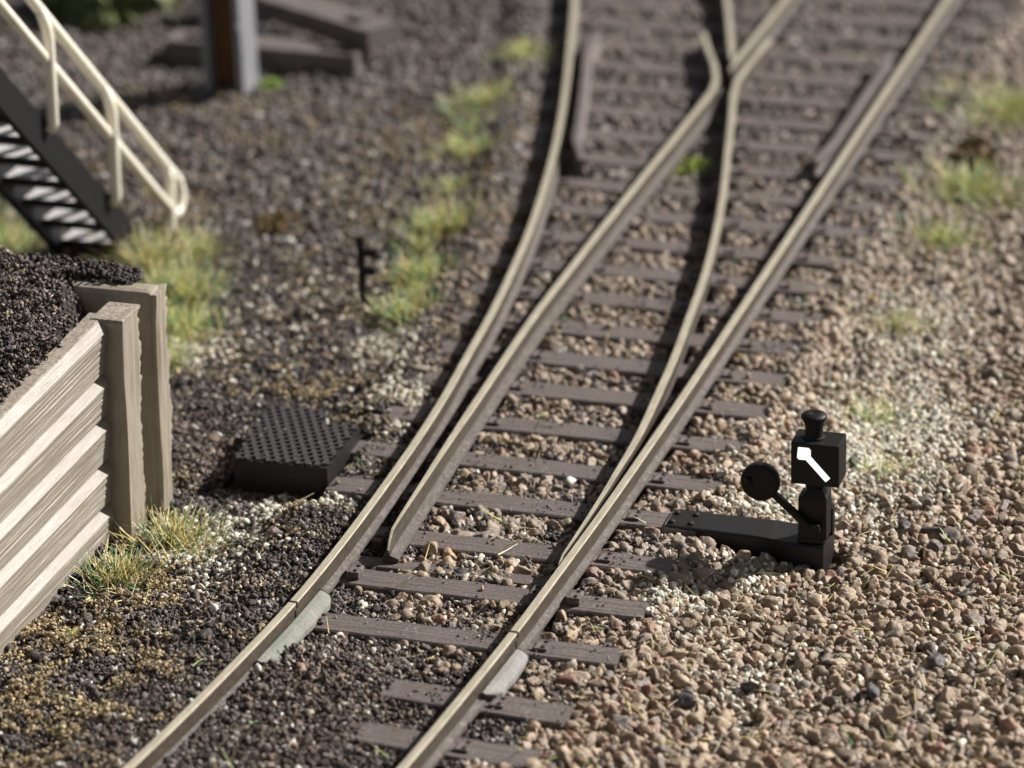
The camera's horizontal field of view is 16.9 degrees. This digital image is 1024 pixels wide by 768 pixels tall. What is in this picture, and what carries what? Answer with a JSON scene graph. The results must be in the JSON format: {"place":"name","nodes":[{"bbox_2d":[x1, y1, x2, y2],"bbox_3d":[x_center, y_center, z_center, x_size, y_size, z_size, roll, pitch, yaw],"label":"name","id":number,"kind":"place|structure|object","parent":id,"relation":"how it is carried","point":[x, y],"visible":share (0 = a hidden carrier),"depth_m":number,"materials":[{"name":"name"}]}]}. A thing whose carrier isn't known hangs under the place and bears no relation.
{"place":"outdoors","nodes":[
{"label":"outdoors","id":0,"kind":"place"},
{"bbox_2d":[0,0,1010,767],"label":"ground","id":1,"kind":"structure","parent":0,"point":[836,564],"depth_m":26.39,"materials":[{"name":"grey gravel"}]},
{"bbox_2d":[0,199,19,227],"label":"grass tuft","id":2,"kind":"object","parent":1,"relation":"on","point":[5,212],"visible":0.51,"depth_m":29.09,"materials":[{"name":"green plant"}]},
{"bbox_2d":[0,211,63,255],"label":"grass tuft","id":3,"kind":"object","parent":1,"relation":"on","point":[18,243],"visible":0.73,"depth_m":28.43,"materials":[{"name":"green plant"}]},
{"bbox_2d":[56,625,79,637],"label":"grass tuft","id":4,"kind":"object","parent":1,"relation":"on","point":[70,630],"visible":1,"depth_m":22.14,"materials":[{"name":"yellow plant"}]},
{"bbox_2d":[0,271,172,654],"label":"plank bunker","id":5,"kind":"object","parent":1,"relation":"on","point":[86,424],"visible":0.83,"depth_m":22.84,"materials":[{"name":"beige wood"}]},
{"bbox_2d":[0,245,143,404],"bbox_3d":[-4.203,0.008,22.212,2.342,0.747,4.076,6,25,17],"label":"coal pile","id":6,"kind":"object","parent":5,"relation":"in","point":[35,267],"depth_m":23.19,"materials":[{"name":"black stone"}]},
{"bbox_2d":[0,0,186,256],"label":"staircase","id":7,"kind":"structure","parent":1,"relation":"on","point":[71,190],"depth_m":27.13,"materials":[{"name":"beige metal"}]},
{"bbox_2d":[43,0,183,31],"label":"foam clump","id":8,"kind":"object","parent":1,"relation":"on","point":[88,15],"visible":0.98,"depth_m":33.91,"materials":[{"name":"green plant"}]},
{"bbox_2d":[63,535,175,601],"bbox_3d":[-2.632,1.210,22.800,0.791,0.274,0.840,6,25,17],"label":"grass tuft","id":9,"kind":"object","parent":1,"relation":"on","point":[115,565],"visible":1,"depth_m":22.78,"materials":[{"name":"green plant"}]},
{"bbox_2d":[77,218,216,279],"bbox_3d":[-2.954,-1.103,27.840,1.133,0.499,0.999,-8,25,-14],"label":"grass tuft","id":10,"kind":"object","parent":1,"relation":"on","point":[141,257],"visible":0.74,"depth_m":27.85,"materials":[{"name":"green plant"}]},
{"bbox_2d":[103,494,240,569],"bbox_3d":[-2.293,0.987,23.276,0.958,0.306,0.976,6,25,17],"label":"grass tuft","id":11,"kind":"object","parent":1,"relation":"on","point":[173,532],"visible":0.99,"depth_m":23.27,"materials":[{"name":"green plant"}]},
{"bbox_2d":[167,322,208,373],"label":"grass tuft","id":12,"kind":"object","parent":1,"relation":"on","point":[176,356],"visible":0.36,"depth_m":26.10,"materials":[{"name":"green plant"}]},
{"bbox_2d":[139,245,243,312],"bbox_3d":[-2.699,-0.834,27.423,1.106,0.323,1.186,6,25,17],"label":"grass tuft","id":13,"kind":"object","parent":1,"relation":"on","point":[177,286],"visible":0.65,"depth_m":27.40,"materials":[{"name":"green plant"}]},
{"bbox_2d":[161,219,244,262],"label":"grass tuft","id":14,"kind":"object","parent":1,"relation":"on","point":[202,247],"visible":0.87,"depth_m":28.12,"materials":[{"name":"green plant"}]},
{"bbox_2d":[166,292,250,348],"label":"grass tuft","id":15,"kind":"object","parent":1,"relation":"on","point":[180,326],"visible":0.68,"depth_m":26.66,"materials":[{"name":"green plant"}]},
{"bbox_2d":[198,0,258,95],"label":"mast","id":16,"kind":"object","parent":1,"relation":"on","point":[228,40],"visible":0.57,"depth_m":31.81,"materials":[{"name":"grey metal"}]},
{"bbox_2d":[165,28,370,77],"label":"old beam","id":17,"kind":"structure","parent":1,"relation":"on","point":[281,54],"depth_m":32.41,"materials":[{"name":"wood"}]},
{"bbox_2d":[254,0,401,52],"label":"old beam","id":18,"kind":"structure","parent":17,"relation":"on","point":[334,21],"depth_m":32.65,"materials":[{"name":"wood"}]},
{"bbox_2d":[257,77,284,90],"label":"foam clump","id":19,"kind":"object","parent":1,"relation":"on","point":[269,83],"visible":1,"depth_m":31.97,"materials":[{"name":"green plant"}]},
{"bbox_2d":[0,82,551,767],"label":"ochre turf","id":20,"kind":"structure","parent":1,"relation":"on","point":[104,706],"depth_m":24.55,"materials":[{"name":"black plant"}]},
{"bbox_2d":[252,209,310,239],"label":"foam clump","id":21,"kind":"object","parent":1,"relation":"on","point":[276,223],"visible":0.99,"depth_m":28.68,"materials":[{"name":"brown plant"}]},
{"bbox_2d":[233,405,359,499],"bbox_3d":[-1.516,0.496,24.452,0.789,0.301,0.943,6,25,17],"label":"access hatch","id":22,"kind":"object","parent":1,"relation":"on","point":[275,471],"visible":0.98,"depth_m":24.15,"materials":[{"name":"black metal"}]},
{"bbox_2d":[228,419,346,464],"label":"lid crumbs","id":23,"kind":"object","parent":22,"relation":"on","point":[284,429],"visible":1,"depth_m":24.36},
{"bbox_2d":[356,235,377,309],"bbox_3d":[-1.123,-0.853,26.966,0.161,0.640,0.052,6,25,17],"label":"stake","id":24,"kind":"object","parent":1,"relation":"on","point":[363,252],"visible":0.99,"depth_m":26.93,"materials":[{"name":"black plastic"}]},
{"bbox_2d":[354,274,456,334],"bbox_3d":[-0.813,-0.635,26.764,0.783,0.369,0.756,-6,24,-10],"label":"grass tuft","id":25,"kind":"object","parent":1,"relation":"on","point":[399,308],"visible":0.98,"depth_m":26.80,"materials":[{"name":"green plant"}]},
{"bbox_2d":[387,265,438,299],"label":"grass tuft","id":26,"kind":"object","parent":1,"relation":"on","point":[416,289],"visible":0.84,"depth_m":27.22,"materials":[{"name":"green plant"}]},
{"bbox_2d":[63,380,775,744],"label":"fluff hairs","id":27,"kind":"object","parent":1,"relation":"on","point":[373,560],"visible":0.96,"depth_m":22.67},
{"bbox_2d":[389,225,450,259],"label":"grass tuft","id":28,"kind":"object","parent":1,"relation":"on","point":[420,247],"visible":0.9,"depth_m":28.08,"materials":[{"name":"green plant"}]},
{"bbox_2d":[375,245,466,290],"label":"grass tuft","id":29,"kind":"object","parent":1,"relation":"on","point":[429,266],"visible":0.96,"depth_m":27.52,"materials":[{"name":"green plant"}]},
{"bbox_2d":[271,662,574,730],"bbox_3d":[-0.918,1.905,21.287,2.690,0.190,0.250,7,25,20],"label":"sleeper","id":30,"kind":"object","parent":1,"relation":"on","point":[512,709],"visible":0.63,"depth_m":20.95,"materials":[{"name":"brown wood"}]},
{"bbox_2d":[306,719,541,767],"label":"sleeper","id":31,"kind":"object","parent":1,"relation":"on","point":[390,738],"visible":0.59,"depth_m":20.51,"materials":[{"name":"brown wood"}]},
{"bbox_2d":[413,164,475,200],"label":"grass tuft","id":32,"kind":"object","parent":1,"relation":"on","point":[450,186],"visible":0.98,"depth_m":29.39,"materials":[{"name":"green plant"}]},
{"bbox_2d":[390,187,504,244],"bbox_3d":[-0.594,-1.375,28.412,0.915,0.381,0.938,6,25,17],"label":"grass tuft","id":33,"kind":"object","parent":1,"relation":"on","point":[441,221],"visible":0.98,"depth_m":28.42,"materials":[{"name":"green plant"}]},
{"bbox_2d":[353,555,549,586],"bbox_3d":[-0.379,1.268,22.652,1.540,0.094,0.130,6,25,17],"label":"throw bar","id":34,"kind":"object","parent":1,"relation":"on","point":[517,579],"visible":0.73,"depth_m":22.67,"materials":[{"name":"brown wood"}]},
{"bbox_2d":[310,613,623,671],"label":"sleeper","id":35,"kind":"object","parent":1,"relation":"on","point":[432,637],"visible":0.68,"depth_m":21.76,"materials":[{"name":"brown wood"}]},
{"bbox_2d":[438,105,504,137],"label":"grass tuft","id":36,"kind":"object","parent":1,"relation":"on","point":[474,124],"visible":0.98,"depth_m":30.73,"materials":[{"name":"green plant"}]},
{"bbox_2d":[312,560,649,623],"bbox_3d":[-0.385,1.367,22.427,2.602,0.226,0.236,6,25,17],"label":"sleeper","id":37,"kind":"object","parent":1,"relation":"on","point":[577,602],"visible":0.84,"depth_m":22.33,"materials":[{"name":"brown wood"}]},
{"bbox_2d":[433,72,535,115],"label":"grass tuft","id":38,"kind":"object","parent":1,"relation":"on","point":[477,100],"visible":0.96,"depth_m":31.27,"materials":[{"name":"green plant"}]},
{"bbox_2d":[325,476,695,537],"bbox_3d":[0.005,0.873,23.563,2.653,0.190,0.247,6,25,17],"label":"sleeper","id":39,"kind":"object","parent":1,"relation":"on","point":[348,486],"visible":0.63,"depth_m":23.52,"materials":[{"name":"brown wood"}]},
{"bbox_2d":[290,0,579,618],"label":"rail","id":40,"kind":"object","parent":39,"relation":"on","point":[339,560],"visible":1,"depth_m":25.13,"materials":[{"name":"brown metal"}]},
{"bbox_2d":[382,32,723,561],"bbox_3d":[0.701,-1.064,27.524,0.514,0.177,10.946,4,24,13],"label":"rail","id":41,"kind":"object","parent":39,"relation":"on","point":[514,359],"visible":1,"depth_m":26.32,"materials":[{"name":"metal"}]},
{"bbox_2d":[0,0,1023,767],"bbox_3d":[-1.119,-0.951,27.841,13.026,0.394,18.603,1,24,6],"label":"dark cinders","id":42,"kind":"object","parent":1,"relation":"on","point":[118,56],"visible":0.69,"depth_m":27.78,"materials":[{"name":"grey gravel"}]},
{"bbox_2d":[265,526,281,537],"bbox_3d":[-1.594,0.990,23.028,0.093,0.086,0.116,6,25,17],"label":"pebble","id":43,"kind":"object","parent":42,"relation":"on","point":[273,531],"visible":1,"depth_m":23.00,"materials":[{"name":"beige stone"}]},
{"bbox_2d":[421,128,507,164],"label":"grass tuft","id":44,"kind":"object","parent":42,"relation":"on","point":[465,149],"visible":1,"depth_m":30.11,"materials":[{"name":"green plant"}]},
{"bbox_2d":[1,0,1022,767],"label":"sleeper dust","id":45,"kind":"object","parent":1,"relation":"on","point":[765,344],"visible":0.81,"depth_m":26.56,"materials":[{"name":"grey gravel"}]},
{"bbox_2d":[347,526,677,577],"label":"sleeper","id":46,"kind":"object","parent":1,"relation":"on","point":[457,544],"visible":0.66,"depth_m":22.87,"materials":[{"name":"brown wood"}]},
{"bbox_2d":[510,0,961,651],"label":"rail","id":47,"kind":"object","parent":46,"relation":"on","point":[560,584],"visible":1,"depth_m":25.38,"materials":[{"name":"metal"}]},
{"bbox_2d":[480,32,563,69],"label":"grass tuft","id":48,"kind":"object","parent":1,"relation":"on","point":[520,50],"visible":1,"depth_m":32.27,"materials":[{"name":"green plant"}]},
{"bbox_2d":[35,141,1023,767],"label":"loose grass","id":49,"kind":"structure","parent":1,"relation":"on","point":[687,543],"depth_m":22.83,"materials":[{"name":"green plant"}]},
{"bbox_2d":[350,440,722,498],"bbox_3d":[0.164,0.631,24.101,2.697,0.190,0.239,6,25,17],"label":"sleeper","id":50,"kind":"object","parent":1,"relation":"on","point":[581,472],"visible":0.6,"depth_m":24.02,"materials":[{"name":"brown wood"}]},
{"bbox_2d":[374,405,746,458],"bbox_3d":[0.328,0.378,24.664,2.737,0.190,0.233,6,25,17],"label":"sleeper","id":51,"kind":"object","parent":1,"relation":"on","point":[684,444],"visible":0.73,"depth_m":24.59,"materials":[{"name":"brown wood"}]},
{"bbox_2d":[128,201,1023,767],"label":"white sand","id":52,"kind":"structure","parent":1,"relation":"on","point":[884,435],"depth_m":24.25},
{"bbox_2d":[403,371,767,423],"bbox_3d":[0.510,0.126,25.222,2.793,0.190,0.252,6,25,17],"label":"sleeper","id":53,"kind":"object","parent":1,"relation":"on","point":[612,400],"visible":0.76,"depth_m":25.11,"materials":[{"name":"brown wood"}]},
{"bbox_2d":[427,340,786,392],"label":"sleeper","id":54,"kind":"object","parent":1,"relation":"on","point":[607,365],"visible":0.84,"depth_m":25.64,"materials":[{"name":"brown wood"}]},
{"bbox_2d":[454,311,802,361],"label":"sleeper","id":55,"kind":"object","parent":1,"relation":"on","point":[665,339],"visible":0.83,"depth_m":26.17,"materials":[{"name":"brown wood"}]},
{"bbox_2d":[465,282,825,328],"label":"sleeper","id":56,"kind":"object","parent":1,"relation":"on","point":[592,300],"visible":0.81,"depth_m":26.69,"materials":[{"name":"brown wood"}]},
{"bbox_2d":[473,252,841,301],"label":"sleeper","id":57,"kind":"object","parent":1,"relation":"on","point":[688,280],"visible":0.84,"depth_m":27.21,"materials":[{"name":"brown wood"}]},
{"bbox_2d":[484,199,871,245],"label":"sleeper","id":58,"kind":"object","parent":1,"relation":"on","point":[668,219],"visible":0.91,"depth_m":28.31,"materials":[{"name":"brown wood"}]},
{"bbox_2d":[499,226,858,274],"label":"sleeper","id":59,"kind":"object","parent":1,"relation":"on","point":[695,252],"visible":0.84,"depth_m":27.72,"materials":[{"name":"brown wood"}]},
{"bbox_2d":[341,0,1023,767],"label":"brown gravel","id":60,"kind":"structure","parent":1,"relation":"on","point":[965,560],"depth_m":23.27,"materials":[{"name":"brown gravel"}]},
{"bbox_2d":[443,547,456,558],"bbox_3d":[-0.406,1.130,22.833,0.097,0.071,0.107,6,25,17],"label":"pebble","id":61,"kind":"object","parent":60,"relation":"on","point":[447,551],"visible":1,"depth_m":22.81,"materials":[{"name":"beige stone"}]},
{"bbox_2d":[672,693,697,708],"bbox_3d":[1.058,1.943,21.084,0.184,0.105,0.117,6,25,17],"label":"stone","id":62,"kind":"object","parent":60,"relation":"on","point":[685,700],"visible":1,"depth_m":21.05,"materials":[{"name":"grey stone"}]},
{"bbox_2d":[740,681,759,694],"bbox_3d":[1.474,1.875,21.286,0.133,0.114,0.077,6,25,17],"label":"stone","id":63,"kind":"object","parent":60,"relation":"on","point":[748,687],"visible":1,"depth_m":21.25,"materials":[{"name":"grey stone"}]},
{"bbox_2d":[865,682,879,700],"bbox_3d":[2.217,1.897,21.144,0.085,0.103,0.144,-4,24,-5],"label":"stone","id":64,"kind":"object","parent":60,"relation":"on","point":[873,691],"visible":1,"depth_m":21.11,"materials":[{"name":"grey stone"}]},
{"bbox_2d":[904,668,930,677],"bbox_3d":[2.523,1.799,21.404,0.184,0.051,0.078,-12,26,-22],"label":"stone","id":65,"kind":"object","parent":60,"relation":"on","point":[921,670],"visible":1,"depth_m":21.39,"materials":[{"name":"stone"}]},
{"bbox_2d":[921,526,943,537],"bbox_3d":[2.841,0.990,23.213,0.231,0.080,0.060,19,31,39],"label":"stone","id":66,"kind":"object","parent":60,"relation":"on","point":[930,530],"visible":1,"depth_m":23.20,"materials":[{"name":"grey stone"}]},
{"bbox_2d":[926,651,945,667],"bbox_3d":[2.648,1.733,21.502,0.117,0.094,0.147,10,26,25],"label":"stone","id":67,"kind":"object","parent":60,"relation":"on","point":[936,659],"visible":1,"depth_m":21.46,"materials":[{"name":"grey stone"}]},
{"bbox_2d":[958,588,970,597],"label":"stone","id":68,"kind":"object","parent":60,"relation":"on","point":[964,593],"visible":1,"depth_m":22.40,"materials":[{"name":"grey stone"}]},
{"bbox_2d":[674,155,712,179],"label":"foam clump","id":69,"kind":"object","parent":1,"relation":"on","point":[693,164],"visible":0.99,"depth_m":29.48,"materials":[{"name":"green plant"}]},
{"bbox_2d":[503,173,891,218],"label":"sleeper","id":70,"kind":"object","parent":1,"relation":"on","point":[706,196],"visible":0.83,"depth_m":28.85,"materials":[{"name":"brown wood"}]},
{"bbox_2d":[516,148,904,194],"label":"sleeper","id":71,"kind":"object","parent":1,"relation":"on","point":[541,156],"visible":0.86,"depth_m":29.37,"materials":[{"name":"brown wood"}]},
{"bbox_2d":[524,123,918,168],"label":"sleeper","id":72,"kind":"object","parent":1,"relation":"on","point":[546,133],"visible":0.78,"depth_m":29.98,"materials":[{"name":"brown wood"}]},
{"bbox_2d":[809,51,892,178],"bbox_3d":[3.037,-2.400,30.396,0.141,0.165,3.009,6,25,17],"label":"rail","id":73,"kind":"object","parent":72,"relation":"on","point":[824,159],"visible":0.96,"depth_m":30.11,"materials":[{"name":"brown metal"}]},
{"bbox_2d":[531,101,930,144],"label":"sleeper","id":74,"kind":"object","parent":1,"relation":"on","point":[550,109],"visible":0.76,"depth_m":30.54,"materials":[{"name":"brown wood"}]},
{"bbox_2d":[571,31,603,176],"bbox_3d":[0.668,-2.548,30.917,0.179,0.165,3.522,0,24,4],"label":"rail","id":75,"kind":"object","parent":74,"relation":"on","point":[593,47],"visible":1,"depth_m":30.67,"materials":[{"name":"brown metal"}]},
{"bbox_2d":[518,77,946,123],"bbox_3d":[1.938,-2.552,31.201,4.020,0.190,0.236,6,25,17],"label":"sleeper","id":76,"kind":"object","parent":1,"relation":"on","point":[553,86],"visible":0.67,"depth_m":31.09,"materials":[{"name":"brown wood"}]},
{"bbox_2d":[554,38,772,571],"bbox_3d":[1.412,-0.967,27.249,0.405,0.177,10.985,3,24,10],"label":"rail","id":77,"kind":"object","parent":76,"relation":"on","point":[744,77],"visible":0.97,"depth_m":26.19,"materials":[{"name":"metal"}]},
{"bbox_2d":[726,480,744,498],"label":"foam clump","id":78,"kind":"object","parent":1,"relation":"on","point":[740,489],"visible":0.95,"depth_m":23.65,"materials":[{"name":"beige plant"}]},
{"bbox_2d":[536,56,958,99],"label":"sleeper","id":79,"kind":"object","parent":1,"relation":"on","point":[557,64],"visible":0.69,"depth_m":31.70,"materials":[{"name":"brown wood"}]},
{"bbox_2d":[535,35,971,78],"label":"sleeper","id":80,"kind":"object","parent":1,"relation":"on","point":[845,62],"visible":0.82,"depth_m":32.16,"materials":[{"name":"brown wood"}]},
{"bbox_2d":[664,409,845,572],"bbox_3d":[1.614,0.681,22.878,1.211,1.204,0.395,6,25,17],"label":"switch stand","id":81,"kind":"object","parent":1,"relation":"on","point":[818,461],"visible":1,"depth_m":22.72,"materials":[{"name":"black metal"}]},
{"bbox_2d":[532,14,983,58],"bbox_3d":[2.269,-3.299,32.872,4.515,0.190,0.234,6,25,17],"label":"sleeper","id":82,"kind":"object","parent":1,"relation":"on","point":[561,22],"visible":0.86,"depth_m":32.82,"materials":[{"name":"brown wood"}]},
{"bbox_2d":[544,0,991,38],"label":"sleeper","id":83,"kind":"object","parent":1,"relation":"on","point":[714,12],"visible":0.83,"depth_m":33.33,"materials":[{"name":"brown wood"}]},
{"bbox_2d":[766,491,797,516],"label":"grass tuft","id":84,"kind":"object","parent":1,"relation":"on","point":[788,498],"visible":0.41,"depth_m":23.59,"materials":[{"name":"plant"}]},
{"bbox_2d":[719,0,1009,17],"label":"sleeper","id":85,"kind":"object","parent":1,"relation":"on","point":[972,8],"visible":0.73,"depth_m":33.48,"materials":[{"name":"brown wood"}]},
{"bbox_2d":[828,380,937,437],"bbox_3d":[2.653,0.188,24.892,0.906,0.266,1.003,6,25,17],"label":"grass tuft","id":86,"kind":"object","parent":1,"relation":"on","point":[879,414],"visible":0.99,"depth_m":24.91,"materials":[{"name":"green plant"}]},
{"bbox_2d":[849,298,945,347],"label":"grass tuft","id":87,"kind":"object","parent":1,"relation":"on","point":[907,321],"visible":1,"depth_m":26.32,"materials":[{"name":"green plant"}]},
{"bbox_2d":[849,439,953,487],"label":"grass tuft","id":88,"kind":"object","parent":1,"relation":"on","point":[887,465],"visible":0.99,"depth_m":24.10,"materials":[{"name":"plant"}]},
{"bbox_2d":[871,205,1002,260],"bbox_3d":[3.486,-1.207,28.009,0.967,0.248,1.028,-9,25,-16],"label":"grass tuft","id":89,"kind":"object","parent":1,"relation":"on","point":[942,232],"visible":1,"depth_m":28.05,"materials":[{"name":"green plant"}]},
{"bbox_2d":[897,145,1023,218],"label":"grass tuft","id":90,"kind":"object","parent":1,"relation":"on","point":[979,184],"visible":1,"depth_m":28.95,"materials":[{"name":"green plant"}]},
{"bbox_2d":[921,64,1023,140],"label":"grass tuft","id":91,"kind":"object","parent":1,"relation":"on","point":[1007,112],"visible":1,"depth_m":30.71,"materials":[{"name":"green plant"}]},
{"bbox_2d":[953,134,1001,168],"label":"foam clump","id":92,"kind":"object","parent":1,"relation":"on","point":[978,145],"visible":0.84,"depth_m":29.62,"materials":[{"name":"brown plant"}]},
{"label":"sleeper","id":93,"kind":"object","parent":1,"relation":"on","visible":0},
{"bbox_2d":[123,602,295,767],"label":"rail","id":94,"kind":"object","parent":93,"relation":"on","point":[210,698],"visible":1,"depth_m":20.90,"materials":[{"name":"metal"}]},
{"bbox_2d":[256,588,331,664],"bbox_3d":[-1.364,1.565,21.827,0.122,0.095,1.009,7,25,19],"label":"rail joiner","id":95,"kind":"object","parent":94,"relation":"attached to","point":[302,625],"visible":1,"depth_m":21.84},
{"bbox_2d":[397,632,516,767],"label":"rail","id":96,"kind":"object","parent":93,"relation":"on","point":[442,735],"visible":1,"depth_m":20.63,"materials":[{"name":"brown metal"}]},
{"bbox_2d":[481,647,528,699],"bbox_3d":[-0.034,1.801,21.186,0.105,0.095,0.600,7,25,20],"label":"rail joiner","id":97,"kind":"object","parent":96,"relation":"attached to","point":[504,679],"visible":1,"depth_m":21.16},
{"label":"sleeper","id":98,"kind":"object","parent":1,"relation":"on","visible":0},
{"bbox_2d":[719,0,735,78],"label":"rail","id":99,"kind":"object","parent":98,"relation":"on","point":[728,32],"visible":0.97,"depth_m":32.45,"materials":[{"name":"metal"}]},
{"bbox_2d":[725,0,802,88],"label":"rail","id":100,"kind":"object","parent":98,"relation":"on","point":[777,19],"visible":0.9,"depth_m":32.44,"materials":[{"name":"metal"}]}
]}

